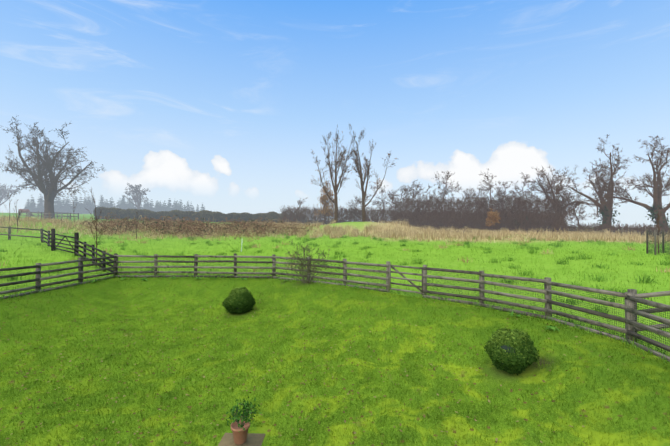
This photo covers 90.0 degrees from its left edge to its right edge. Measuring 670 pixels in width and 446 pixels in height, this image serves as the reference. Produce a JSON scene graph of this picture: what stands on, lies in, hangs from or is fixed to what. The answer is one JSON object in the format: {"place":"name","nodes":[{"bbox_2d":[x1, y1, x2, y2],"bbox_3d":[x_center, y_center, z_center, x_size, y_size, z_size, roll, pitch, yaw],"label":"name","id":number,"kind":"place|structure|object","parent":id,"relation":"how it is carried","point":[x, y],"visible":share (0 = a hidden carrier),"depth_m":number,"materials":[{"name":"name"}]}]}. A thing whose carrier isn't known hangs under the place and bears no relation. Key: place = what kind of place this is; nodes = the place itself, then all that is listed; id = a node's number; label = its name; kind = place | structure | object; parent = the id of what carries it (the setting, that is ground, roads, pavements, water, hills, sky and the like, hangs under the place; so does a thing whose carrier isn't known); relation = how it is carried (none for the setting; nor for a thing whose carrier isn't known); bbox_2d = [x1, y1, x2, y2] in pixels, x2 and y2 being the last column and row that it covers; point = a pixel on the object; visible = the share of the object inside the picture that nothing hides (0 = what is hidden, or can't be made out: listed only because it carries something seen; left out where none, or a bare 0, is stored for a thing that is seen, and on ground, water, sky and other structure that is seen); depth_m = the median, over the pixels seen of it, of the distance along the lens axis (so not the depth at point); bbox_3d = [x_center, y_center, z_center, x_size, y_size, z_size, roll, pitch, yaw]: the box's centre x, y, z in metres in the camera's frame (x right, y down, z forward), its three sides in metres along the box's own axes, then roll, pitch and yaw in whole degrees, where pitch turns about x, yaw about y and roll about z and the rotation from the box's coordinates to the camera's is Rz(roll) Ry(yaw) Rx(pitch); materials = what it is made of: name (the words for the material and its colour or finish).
{"place":"outdoors","nodes":[
{"label":"outdoors","id":0,"kind":"place"},
{"bbox_2d":[61,212,320,238],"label":"bramble bank","id":1,"kind":"structure","parent":0,"point":[157,225],"depth_m":38.03,"materials":[{"name":"brown plant"}]},
{"bbox_2d":[0,213,669,445],"bbox_3d":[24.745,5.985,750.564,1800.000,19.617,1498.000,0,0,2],"label":"terrain","id":2,"kind":"structure","parent":0,"point":[496,374],"depth_m":9.87,"materials":[{"name":"green plant"}]},
{"bbox_2d":[0,226,43,242],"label":"wooden fence","id":3,"kind":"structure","parent":2,"relation":"on","point":[9,234],"depth_m":28.61,"materials":[{"name":"grey wood"}]},
{"bbox_2d":[18,209,32,216],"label":"horse","id":4,"kind":"object","parent":2,"relation":"on","point":[25,210],"visible":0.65,"depth_m":62.25},
{"bbox_2d":[18,211,78,219],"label":"fence","id":5,"kind":"object","parent":2,"relation":"on","point":[41,213],"visible":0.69,"depth_m":58.84,"materials":[{"name":"brown wood"}]},
{"bbox_2d":[0,115,105,218],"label":"oak tree","id":6,"kind":"object","parent":2,"relation":"on","point":[45,167],"visible":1,"depth_m":57.75,"materials":[{"name":"grey plant"}]},
{"bbox_2d":[3,187,141,257],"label":"saplings","id":7,"kind":"object","parent":2,"relation":"on","point":[92,217],"visible":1,"depth_m":20.33,"materials":[{"name":"brown plant"}]},
{"bbox_2d":[0,183,149,208],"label":"oak tree","id":8,"kind":"object","parent":2,"relation":"on","point":[135,197],"visible":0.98,"depth_m":117.72,"materials":[{"name":"grey plant"}]},
{"bbox_2d":[41,229,116,275],"bbox_3d":[-18.425,1.734,23.242,16.609,2.648,0.772,0,0,37],"label":"wooden fence","id":9,"kind":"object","parent":2,"relation":"on","point":[76,245],"depth_m":22.95,"materials":[{"name":"brown wood"}]},
{"bbox_2d":[24,194,204,213],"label":"conifer tree","id":10,"kind":"object","parent":2,"relation":"on","point":[87,204],"depth_m":187.70,"materials":[{"name":"plant"}]},
{"bbox_2d":[1,213,323,237],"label":"bramble dead stems","id":11,"kind":"object","parent":2,"relation":"on","point":[153,224],"visible":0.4,"depth_m":37.91,"materials":[{"name":"brown plant"}]},
{"bbox_2d":[0,215,327,240],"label":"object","id":12,"kind":"structure","parent":2,"relation":"on","point":[53,221],"depth_m":36.79,"materials":[{"name":"beige plant"}]},
{"bbox_2d":[93,207,302,222],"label":"clipped hedge","id":13,"kind":"object","parent":2,"relation":"on","point":[214,216],"depth_m":70.27,"materials":[{"name":"plant"}]},
{"bbox_2d":[222,286,255,313],"bbox_3d":[-3.982,3.203,14.016,1.346,1.069,1.196,0,0,2],"label":"box ball","id":14,"kind":"object","parent":2,"relation":"on","point":[242,299],"depth_m":13.67,"materials":[{"name":"green plant"}]},
{"bbox_2d":[218,433,264,445],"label":"patio slab","id":15,"kind":"structure","parent":2,"relation":"on","point":[253,439],"depth_m":6.38,"materials":[{"name":"stone"}]},
{"bbox_2d":[231,419,249,444],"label":"terracotta pot","id":16,"kind":"object","parent":15,"relation":"on","point":[240,438],"visible":0.71,"depth_m":6.25,"materials":[{"name":"orange ceramic"}]},
{"bbox_2d":[226,397,261,432],"bbox_3d":[-1.736,3.591,6.318,0.663,0.621,0.658,0,0,2],"label":"pot plant","id":17,"kind":"object","parent":16,"relation":"on","point":[246,419],"depth_m":6.34,"materials":[{"name":"green plant"}]},
{"bbox_2d":[281,241,338,284],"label":"shrub twigs","id":18,"kind":"object","parent":2,"relation":"on","point":[304,266],"visible":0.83,"depth_m":16.16,"materials":[{"name":"brown plant"}]},
{"bbox_2d":[0,276,644,445],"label":"lawn leaf litter","id":19,"kind":"object","parent":2,"relation":"on","point":[424,416],"visible":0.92,"depth_m":8.37,"materials":[{"name":"brown plant"}]},
{"bbox_2d":[89,276,559,331],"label":"weeds","id":20,"kind":"object","parent":2,"relation":"on","point":[550,327],"visible":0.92,"depth_m":14.73,"materials":[{"name":"green plant"}]},
{"bbox_2d":[0,253,669,361],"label":"garden fence","id":21,"kind":"object","parent":2,"relation":"on","point":[632,312],"visible":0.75,"depth_m":12.70,"materials":[{"name":"brown wood"}]},
{"bbox_2d":[0,221,669,347],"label":"grass blades","id":22,"kind":"object","parent":2,"relation":"on","point":[547,271],"visible":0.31,"depth_m":21.99,"materials":[{"name":"green plant"}]},
{"bbox_2d":[0,257,669,355],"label":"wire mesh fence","id":23,"kind":"object","parent":2,"relation":"on","point":[267,259],"depth_m":12.93,"materials":[{"name":"metal"}]},
{"bbox_2d":[0,227,669,314],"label":"grass tussocks","id":24,"kind":"object","parent":2,"relation":"on","point":[124,245],"depth_m":22.90,"materials":[{"name":"green plant"}]},
{"bbox_2d":[0,229,669,272],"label":"grass tufts","id":25,"kind":"object","parent":2,"relation":"on","point":[463,260],"visible":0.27,"depth_m":27.86,"materials":[{"name":"plant"}]},
{"bbox_2d":[0,273,669,363],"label":"grass strip","id":26,"kind":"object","parent":2,"relation":"on","point":[540,313],"visible":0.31,"depth_m":12.98,"materials":[{"name":"green plant"}]},
{"bbox_2d":[278,180,410,223],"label":"tree","id":27,"kind":"object","parent":2,"relation":"on","point":[351,208],"visible":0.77,"depth_m":60.80,"materials":[{"name":"brown plant"}]},
{"bbox_2d":[313,181,339,216],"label":"beech tree leaves","id":28,"kind":"object","parent":27,"relation":"attached to","point":[325,198],"visible":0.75,"depth_m":57.14,"materials":[{"name":"orange plant"}]},
{"bbox_2d":[311,127,395,222],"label":"bare trees","id":29,"kind":"object","parent":2,"relation":"on","point":[344,167],"visible":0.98,"depth_m":47.84,"materials":[{"name":"brown plant"}]},
{"bbox_2d":[311,125,396,183],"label":"tree leaves","id":30,"kind":"object","parent":29,"relation":"attached to","point":[345,165],"visible":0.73,"depth_m":47.83,"materials":[{"name":"orange plant"}]},
{"bbox_2d":[261,220,493,238],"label":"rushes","id":31,"kind":"object","parent":2,"relation":"on","point":[338,233],"depth_m":40.94,"materials":[{"name":"plant"}]},
{"bbox_2d":[280,191,669,235],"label":"hedge row","id":32,"kind":"object","parent":2,"relation":"on","point":[430,215],"depth_m":52.23,"materials":[{"name":"brown plant"}]},
{"bbox_2d":[380,165,592,230],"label":"trees","id":33,"kind":"object","parent":2,"relation":"on","point":[514,197],"visible":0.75,"depth_m":50.58,"materials":[{"name":"brown plant"}]},
{"bbox_2d":[484,327,539,375],"bbox_3d":[4.265,3.054,8.132,1.128,0.962,1.143,0,0,2],"label":"box ball","id":34,"kind":"object","parent":2,"relation":"on","point":[518,362],"depth_m":7.83,"materials":[{"name":"green plant"}]},
{"bbox_2d":[365,219,669,243],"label":"straw grass","id":35,"kind":"structure","parent":2,"relation":"on","point":[602,237],"depth_m":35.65,"materials":[{"name":"beige plant"}]},
{"bbox_2d":[508,214,541,231],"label":"evergreen hedge leaves","id":36,"kind":"object","parent":2,"relation":"on","point":[523,222],"visible":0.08,"depth_m":49.29,"materials":[{"name":"green plant"}]},
{"bbox_2d":[526,134,669,229],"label":"oak tree","id":37,"kind":"object","parent":2,"relation":"on","point":[657,191],"visible":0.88,"depth_m":44.61,"materials":[{"name":"brown plant"}]},
{"bbox_2d":[553,203,669,231],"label":"tree ivy leaves","id":38,"kind":"object","parent":2,"relation":"on","point":[652,215],"visible":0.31,"depth_m":43.98,"materials":[{"name":"green plant"}]},
{"bbox_2d":[646,229,663,254],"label":"fence posts","id":39,"kind":"object","parent":2,"relation":"on","point":[655,242],"visible":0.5,"depth_m":21.88,"materials":[{"name":"grey wood"}]},
{"bbox_2d":[648,231,669,254],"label":"tree guard","id":40,"kind":"object","parent":39,"relation":"attached to","point":[651,234],"visible":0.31,"depth_m":21.56,"materials":[{"name":"wood"}]},
{"bbox_2d":[651,211,661,253],"bbox_3d":[20.810,0.552,21.543,0.630,3.185,0.629,0,0,-29],"label":"sapling","id":41,"kind":"object","parent":2,"relation":"on","point":[658,229],"visible":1,"depth_m":21.52,"materials":[{"name":"brown plant"}]},
{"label":"copper sapling","id":42,"kind":"object","parent":2,"relation":"on","visible":0},
{"bbox_2d":[486,208,500,226],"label":"copper tree leaves","id":43,"kind":"object","parent":42,"relation":"attached to","point":[495,215],"visible":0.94,"depth_m":44.45,"materials":[{"name":"orange plant"}]},
{"bbox_2d":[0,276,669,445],"bbox_3d":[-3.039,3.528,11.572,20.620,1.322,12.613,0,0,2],"label":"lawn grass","id":44,"kind":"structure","parent":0,"point":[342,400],"depth_m":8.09,"materials":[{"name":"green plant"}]},
{"bbox_2d":[0,0,669,227],"label":"sky","id":45,"kind":"structure","parent":0,"point":[223,106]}
]}

